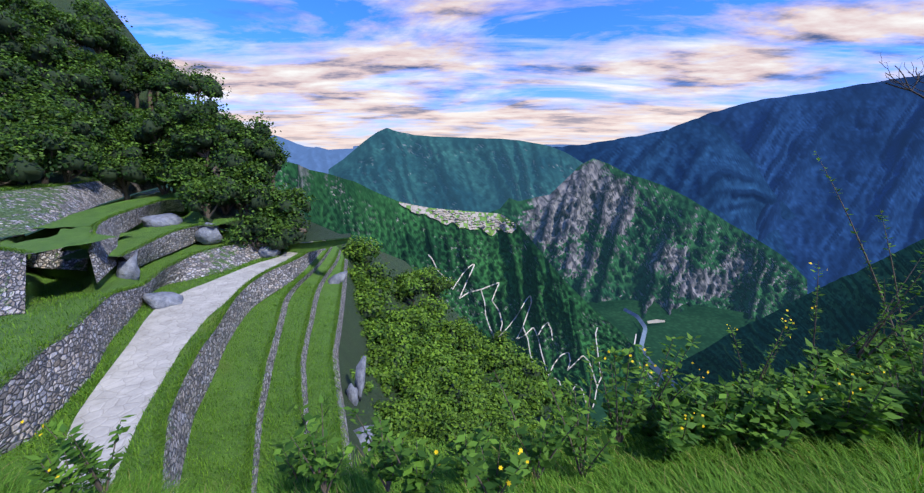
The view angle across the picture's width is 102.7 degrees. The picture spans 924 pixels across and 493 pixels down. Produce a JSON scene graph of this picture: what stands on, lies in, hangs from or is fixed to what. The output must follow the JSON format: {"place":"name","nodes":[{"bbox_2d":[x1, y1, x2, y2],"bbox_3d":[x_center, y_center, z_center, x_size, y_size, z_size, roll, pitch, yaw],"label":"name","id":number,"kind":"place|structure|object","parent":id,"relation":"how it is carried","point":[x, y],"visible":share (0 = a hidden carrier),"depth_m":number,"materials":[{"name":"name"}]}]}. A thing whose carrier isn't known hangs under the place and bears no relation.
{"place":"outdoors","nodes":[
{"label":"outdoors","id":0,"kind":"place"},
{"bbox_2d":[0,232,115,252],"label":"grass terrace","id":1,"kind":"structure","parent":0,"point":[55,242],"depth_m":17.32,"materials":[{"name":"green plant"}]},
{"bbox_2d":[0,176,207,190],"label":"grass terrace","id":2,"kind":"structure","parent":0,"point":[18,186],"depth_m":26.11,"materials":[{"name":"green plant"}]},
{"bbox_2d":[32,195,181,228],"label":"grass terrace","id":3,"kind":"structure","parent":0,"point":[88,217],"depth_m":24.47,"materials":[{"name":"green plant"}]},
{"bbox_2d":[0,232,258,377],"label":"grass terrace","id":4,"kind":"structure","parent":0,"point":[197,246],"depth_m":14.57,"materials":[{"name":"green plant"}]},
{"bbox_2d":[0,251,25,315],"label":"wall","id":5,"kind":"structure","parent":4,"relation":"on","point":[12,280],"depth_m":15.01,"materials":[{"name":"grey stone"}]},
{"bbox_2d":[0,249,31,254],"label":"wall cap","id":6,"kind":"object","parent":5,"relation":"on","point":[17,252],"visible":0.5,"depth_m":15.68,"materials":[{"name":"grey stone"}]},
{"bbox_2d":[0,184,261,441],"bbox_3d":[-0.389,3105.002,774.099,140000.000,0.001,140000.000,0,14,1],"label":"ground","id":7,"kind":"structure","parent":0,"point":[99,205],"depth_m":24799.94,"materials":[{"name":"green plant"}]},
{"bbox_2d":[0,252,284,492],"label":"grass terrace","id":8,"kind":"structure","parent":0,"point":[30,462],"depth_m":15.23,"materials":[{"name":"green plant"}]},
{"bbox_2d":[0,242,278,455],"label":"wall","id":9,"kind":"structure","parent":8,"relation":"on","point":[43,386],"depth_m":12.98,"materials":[{"name":"grey stone"}]},
{"bbox_2d":[0,242,263,388],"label":"wall cap","id":10,"kind":"object","parent":9,"relation":"on","point":[38,353],"visible":0.38,"depth_m":12.84,"materials":[{"name":"green plant"}]},
{"bbox_2d":[142,292,183,308],"bbox_3d":[-16.541,2.929,20.506,1.886,0.814,1.780,11,18,37],"label":"boulder","id":11,"kind":"object","parent":8,"relation":"on","point":[158,300],"visible":0.83,"depth_m":20.09,"materials":[{"name":"grey stone"}]},
{"bbox_2d":[258,246,280,257],"bbox_3d":[-15.802,0.399,30.116,1.723,1.414,1.789,-4,14,-14],"label":"boulder","id":12,"kind":"object","parent":8,"relation":"on","point":[266,253],"visible":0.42,"depth_m":29.45,"materials":[{"name":"grey stone"}]},
{"bbox_2d":[0,188,350,456],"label":"hill","id":13,"kind":"structure","parent":0,"point":[107,282],"depth_m":20.89,"materials":[{"name":"green plant"}]},
{"bbox_2d":[26,248,87,270],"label":"wall","id":14,"kind":"structure","parent":13,"relation":"on","point":[46,259],"depth_m":20.31,"materials":[{"name":"grey stone"}]},
{"bbox_2d":[88,226,117,282],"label":"wall","id":15,"kind":"structure","parent":13,"relation":"on","point":[103,264],"depth_m":18.97,"materials":[{"name":"grey stone"}]},
{"bbox_2d":[57,226,91,251],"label":"grass terrace","id":16,"kind":"structure","parent":15,"relation":"on","point":[85,229],"depth_m":19.23,"materials":[{"name":"green plant"}]},
{"bbox_2d":[116,251,139,279],"bbox_3d":[-18.711,1.261,20.662,1.114,1.935,1.559,-8,16,-30],"label":"boulder","id":17,"kind":"object","parent":13,"relation":"on","point":[128,269],"visible":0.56,"depth_m":20.28,"materials":[{"name":"grey stone"}]},
{"bbox_2d":[98,200,186,240],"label":"wall","id":18,"kind":"structure","parent":13,"relation":"on","point":[117,225],"depth_m":26.65,"materials":[{"name":"grey stone"}]},
{"bbox_2d":[99,200,163,223],"bbox_3d":[-23.074,-2.607,26.334,2.132,0.001,13.148,-4,15,-16],"label":"wall cap","id":19,"kind":"object","parent":18,"relation":"on","point":[125,212],"visible":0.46,"depth_m":24.95,"materials":[{"name":"grey stone"}]},
{"bbox_2d":[57,218,236,258],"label":"grass terrace","id":20,"kind":"structure","parent":13,"relation":"on","point":[132,239],"depth_m":23.77,"materials":[{"name":"green plant"}]},
{"bbox_2d":[139,213,182,226],"bbox_3d":[-22.584,-1.939,28.043,2.158,0.958,2.373,1,14,6],"label":"boulder","id":21,"kind":"object","parent":13,"relation":"on","point":[164,219],"visible":0.79,"depth_m":27.36,"materials":[{"name":"grey stone"}]},
{"bbox_2d":[123,226,213,266],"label":"wall","id":22,"kind":"structure","parent":13,"relation":"on","point":[168,244],"depth_m":24.55,"materials":[{"name":"grey stone"}]},
{"bbox_2d":[118,225,210,256],"bbox_3d":[-19.169,-0.531,23.794,1.825,0.001,9.088,-1,14,-4],"label":"wall cap","id":23,"kind":"object","parent":22,"relation":"on","point":[154,240],"visible":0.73,"depth_m":22.65,"materials":[{"name":"grey stone"}]},
{"bbox_2d":[0,177,350,492],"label":"grass blades","id":24,"kind":"object","parent":13,"relation":"on","point":[107,295],"visible":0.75,"depth_m":16.86,"materials":[{"name":"green plant"}]},
{"bbox_2d":[194,222,223,244],"bbox_3d":[-19.600,-1.066,28.555,1.996,1.688,1.618,-9,17,-33],"label":"boulder","id":25,"kind":"object","parent":13,"relation":"on","point":[206,235],"visible":0.77,"depth_m":28.08,"materials":[{"name":"grey stone"}]},
{"bbox_2d":[1,0,350,242],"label":"hill","id":26,"kind":"structure","parent":0,"point":[316,232],"depth_m":34.77,"materials":[{"name":"green plant"}]},
{"bbox_2d":[0,179,163,237],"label":"wall","id":27,"kind":"structure","parent":26,"relation":"on","point":[25,211],"depth_m":23.67,"materials":[{"name":"grey stone"}]},
{"bbox_2d":[0,179,166,191],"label":"wall cap","id":28,"kind":"object","parent":27,"relation":"on","point":[65,185],"visible":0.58,"depth_m":27.40,"materials":[{"name":"grey stone"}]},
{"bbox_2d":[0,0,318,250],"bbox_3d":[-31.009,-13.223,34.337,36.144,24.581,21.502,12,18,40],"label":"hill trees","id":29,"kind":"object","parent":26,"relation":"on","point":[28,172],"visible":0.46,"depth_m":34.15,"materials":[{"name":"green plant"}]},
{"bbox_2d":[43,241,312,491],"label":"path paving","id":30,"kind":"structure","parent":0,"point":[132,378],"depth_m":14.64,"materials":[{"name":"grey stone"}]},
{"bbox_2d":[112,241,317,488],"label":"grass terrace","id":31,"kind":"structure","parent":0,"point":[148,434],"depth_m":11.72,"materials":[{"name":"green plant"}]},
{"bbox_2d":[178,248,328,492],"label":"terrace","id":32,"kind":"structure","parent":0,"point":[240,386],"depth_m":14.81,"materials":[{"name":"green plant"}]},
{"bbox_2d":[161,240,325,492],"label":"wall","id":33,"kind":"structure","parent":32,"relation":"on","point":[197,380],"depth_m":16.11,"materials":[{"name":"grey stone"}]},
{"bbox_2d":[257,246,338,492],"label":"terrace","id":34,"kind":"structure","parent":0,"point":[313,278],"depth_m":18.03,"materials":[{"name":"green plant"}]},
{"bbox_2d":[251,247,331,492],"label":"wall","id":35,"kind":"structure","parent":34,"relation":"on","point":[270,363],"depth_m":17.79,"materials":[{"name":"grey stone"}]},
{"bbox_2d":[270,135,355,155],"bbox_3d":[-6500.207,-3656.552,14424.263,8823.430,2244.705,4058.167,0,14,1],"label":"terrain","id":36,"kind":"structure","parent":0,"point":[289,146],"depth_m":15853.63,"materials":[{"name":"blue"}]},
{"bbox_2d":[285,147,345,173],"bbox_3d":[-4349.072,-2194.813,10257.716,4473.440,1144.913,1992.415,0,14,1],"label":"terrain","id":37,"kind":"structure","parent":0,"point":[319,159],"depth_m":10761.66,"materials":[{"name":"blue"}]},
{"bbox_2d":[306,252,343,466],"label":"terrace","id":38,"kind":"structure","parent":0,"point":[329,290],"depth_m":21.56,"materials":[{"name":"green plant"}]},
{"bbox_2d":[0,251,342,492],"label":"terrace grass blades","id":39,"kind":"object","parent":38,"relation":"on","point":[83,394],"visible":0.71,"depth_m":14.21,"materials":[{"name":"green plant"}]},
{"bbox_2d":[300,250,340,446],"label":"wall","id":40,"kind":"structure","parent":38,"relation":"on","point":[308,334],"depth_m":22.89,"materials":[{"name":"grey stone"}]},
{"bbox_2d":[327,271,346,283],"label":"boulder","id":41,"kind":"object","parent":38,"relation":"on","point":[337,278],"visible":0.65,"depth_m":33.02,"materials":[{"name":"grey stone"}]},
{"bbox_2d":[428,254,452,288],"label":"winding road","id":42,"kind":"structure","parent":0,"point":[436,267],"depth_m":1501.57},
{"bbox_2d":[331,239,552,425],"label":"hillside ground","id":43,"kind":"structure","parent":0,"point":[398,264],"depth_m":52.48,"materials":[{"name":"green plant"}]},
{"bbox_2d":[338,260,394,473],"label":"terrace slope","id":44,"kind":"structure","parent":43,"relation":"on","point":[353,348],"depth_m":25.47,"materials":[{"name":"green plant"}]},
{"bbox_2d":[332,259,350,467],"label":"wall","id":45,"kind":"structure","parent":44,"relation":"on","point":[338,330],"depth_m":23.19,"materials":[{"name":"grey stone"}]},
{"bbox_2d":[346,383,358,405],"bbox_3d":[-6.150,8.305,20.743,0.630,1.506,0.753,-1,14,-5],"label":"boulder","id":46,"kind":"object","parent":44,"relation":"on","point":[352,392],"visible":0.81,"depth_m":20.42,"materials":[{"name":"grey stone"}]},
{"bbox_2d":[354,356,365,401],"bbox_3d":[-5.931,7.715,21.609,0.561,2.563,0.792,6,15,24],"label":"boulder","id":47,"kind":"object","parent":44,"relation":"on","point":[359,383],"visible":0.92,"depth_m":21.43,"materials":[{"name":"grey stone"}]},
{"bbox_2d":[341,301,380,416],"bbox_3d":[-8.302,7.980,28.858,3.369,2.922,26.497,-5,15,-19],"label":"terrace bush","id":48,"kind":"object","parent":44,"relation":"on","point":[369,383],"visible":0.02,"depth_m":25.80,"materials":[{"name":"green plant"}]},
{"bbox_2d":[353,425,374,450],"bbox_3d":[-4.782,9.939,18.464,2.110,2.342,1.260,-12,18,-39],"label":"boulder","id":49,"kind":"object","parent":44,"relation":"on","point":[362,437],"visible":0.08,"depth_m":17.95,"materials":[{"name":"grey stone"}]},
{"bbox_2d":[339,235,612,468],"bbox_3d":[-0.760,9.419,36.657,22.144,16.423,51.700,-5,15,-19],"label":"trees","id":50,"kind":"object","parent":43,"relation":"on","point":[366,314],"visible":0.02,"depth_m":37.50,"materials":[{"name":"green plant"}]},
{"bbox_2d":[251,162,656,426],"bbox_3d":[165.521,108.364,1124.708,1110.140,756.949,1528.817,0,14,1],"label":"forested mountain slope","id":51,"kind":"structure","parent":0,"point":[517,266],"depth_m":1390.63,"materials":[{"name":"green plant"}]},
{"bbox_2d":[329,128,582,212],"bbox_3d":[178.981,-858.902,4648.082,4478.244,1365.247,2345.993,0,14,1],"label":"terrain","id":52,"kind":"structure","parent":0,"point":[486,175],"depth_m":5177.35,"materials":[{"name":"teal"}]},
{"bbox_2d":[399,201,516,235],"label":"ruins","id":53,"kind":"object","parent":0,"point":[465,223],"depth_m":1749.61,"materials":[{"name":"grey stone"}]},
{"bbox_2d":[429,210,513,231],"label":"ruins","id":54,"kind":"object","parent":53,"relation":"on","point":[443,213],"visible":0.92,"depth_m":1748.58,"materials":[{"name":"stone"}]},
{"bbox_2d":[353,144,567,147],"bbox_3d":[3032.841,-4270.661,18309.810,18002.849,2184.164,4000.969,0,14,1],"label":"terrain","id":55,"kind":"structure","parent":0,"point":[557,145],"depth_m":19888.64,"materials":[{"name":"blue"}]},
{"bbox_2d":[453,264,474,298],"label":"switchback road","id":56,"kind":"structure","parent":0,"point":[467,279],"depth_m":1529.55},
{"bbox_2d":[460,282,498,300],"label":"switchback road","id":57,"kind":"structure","parent":0,"point":[484,288],"depth_m":1514.89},
{"bbox_2d":[481,289,493,335],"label":"switchback road","id":58,"kind":"structure","parent":0,"point":[485,312],"depth_m":1424.63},
{"bbox_2d":[492,301,502,334],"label":"switchback road","id":59,"kind":"structure","parent":0,"point":[500,315],"depth_m":1431.84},
{"bbox_2d":[105,0,923,149],"label":"sky","id":60,"kind":"structure","parent":0,"point":[328,74],"materials":[{"name":"blue"}]},
{"bbox_2d":[500,295,531,338],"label":"switchback road","id":61,"kind":"structure","parent":0,"point":[519,312],"depth_m":1396.59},
{"bbox_2d":[523,327,532,361],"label":"switchback road","id":62,"kind":"structure","parent":0,"point":[528,342],"depth_m":1279.02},
{"bbox_2d":[517,327,548,374],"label":"switchback road","id":63,"kind":"structure","parent":0,"point":[538,341],"depth_m":1305.11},
{"bbox_2d":[537,322,552,340],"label":"switchback road","id":64,"kind":"structure","parent":0,"point":[550,328],"depth_m":1302.73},
{"bbox_2d":[550,352,570,370],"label":"switchback road","id":65,"kind":"structure","parent":0,"point":[559,357],"depth_m":1199.88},
{"bbox_2d":[567,355,596,385],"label":"switchback road","id":66,"kind":"structure","parent":0,"point":[590,365],"depth_m":1169.89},
{"bbox_2d":[595,327,601,385],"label":"switchback road","id":67,"kind":"structure","parent":0,"point":[597,353],"depth_m":1242.14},
{"bbox_2d":[634,334,659,386],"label":"valley road","id":68,"kind":"structure","parent":0,"point":[639,362],"depth_m":1223.20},
{"bbox_2d":[489,158,806,325],"bbox_3d":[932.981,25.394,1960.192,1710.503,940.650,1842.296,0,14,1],"label":"rocky mountain","id":69,"kind":"structure","parent":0,"point":[595,230],"depth_m":2157.46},
{"bbox_2d":[623,308,685,391],"bbox_3d":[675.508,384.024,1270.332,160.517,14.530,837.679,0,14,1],"label":"river water","id":70,"kind":"structure","parent":0,"point":[657,369],"depth_m":1387.90,"materials":[{"name":"blue liquid"}]},
{"bbox_2d":[586,300,757,428],"bbox_3d":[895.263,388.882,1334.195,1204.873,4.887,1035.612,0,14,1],"label":"valley floor","id":71,"kind":"structure","parent":0,"point":[709,325],"depth_m":1547.55,"materials":[{"name":"green plant"}]},
{"bbox_2d":[647,319,664,322],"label":"building","id":72,"kind":"structure","parent":71,"relation":"on","point":[655,321],"depth_m":1543.25,"materials":[{"name":"white"}]},
{"bbox_2d":[553,118,815,293],"bbox_3d":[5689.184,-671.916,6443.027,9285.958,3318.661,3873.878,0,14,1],"label":"terrain","id":73,"kind":"structure","parent":0,"point":[712,168],"depth_m":7470.71,"materials":[{"name":"blue"}]},
{"bbox_2d":[662,239,923,391],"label":"hillside","id":74,"kind":"structure","parent":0,"point":[850,305],"depth_m":952.14,"materials":[{"name":"green plant"}]},
{"bbox_2d":[700,75,923,287],"bbox_3d":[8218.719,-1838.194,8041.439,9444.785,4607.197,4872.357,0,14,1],"label":"terrain","id":75,"kind":"structure","parent":0,"point":[865,142],"depth_m":8454.55,"materials":[{"name":"blue stone"}]},
{"bbox_2d":[880,56,923,98],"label":"bare branches","id":76,"kind":"object","parent":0,"point":[908,88],"visible":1,"depth_m":6.79,"materials":[{"name":"brown wood"}]},
{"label":"ground","id":77,"kind":"structure","parent":0,"visible":0},
{"bbox_2d":[0,357,923,492],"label":"grass","id":78,"kind":"structure","parent":77,"relation":"on","point":[889,463],"depth_m":3.39,"materials":[{"name":"green plant"}]},
{"bbox_2d":[20,151,923,492],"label":"shrub","id":79,"kind":"object","parent":77,"relation":"on","point":[746,415],"depth_m":3.65,"materials":[{"name":"green plant"}]}
]}

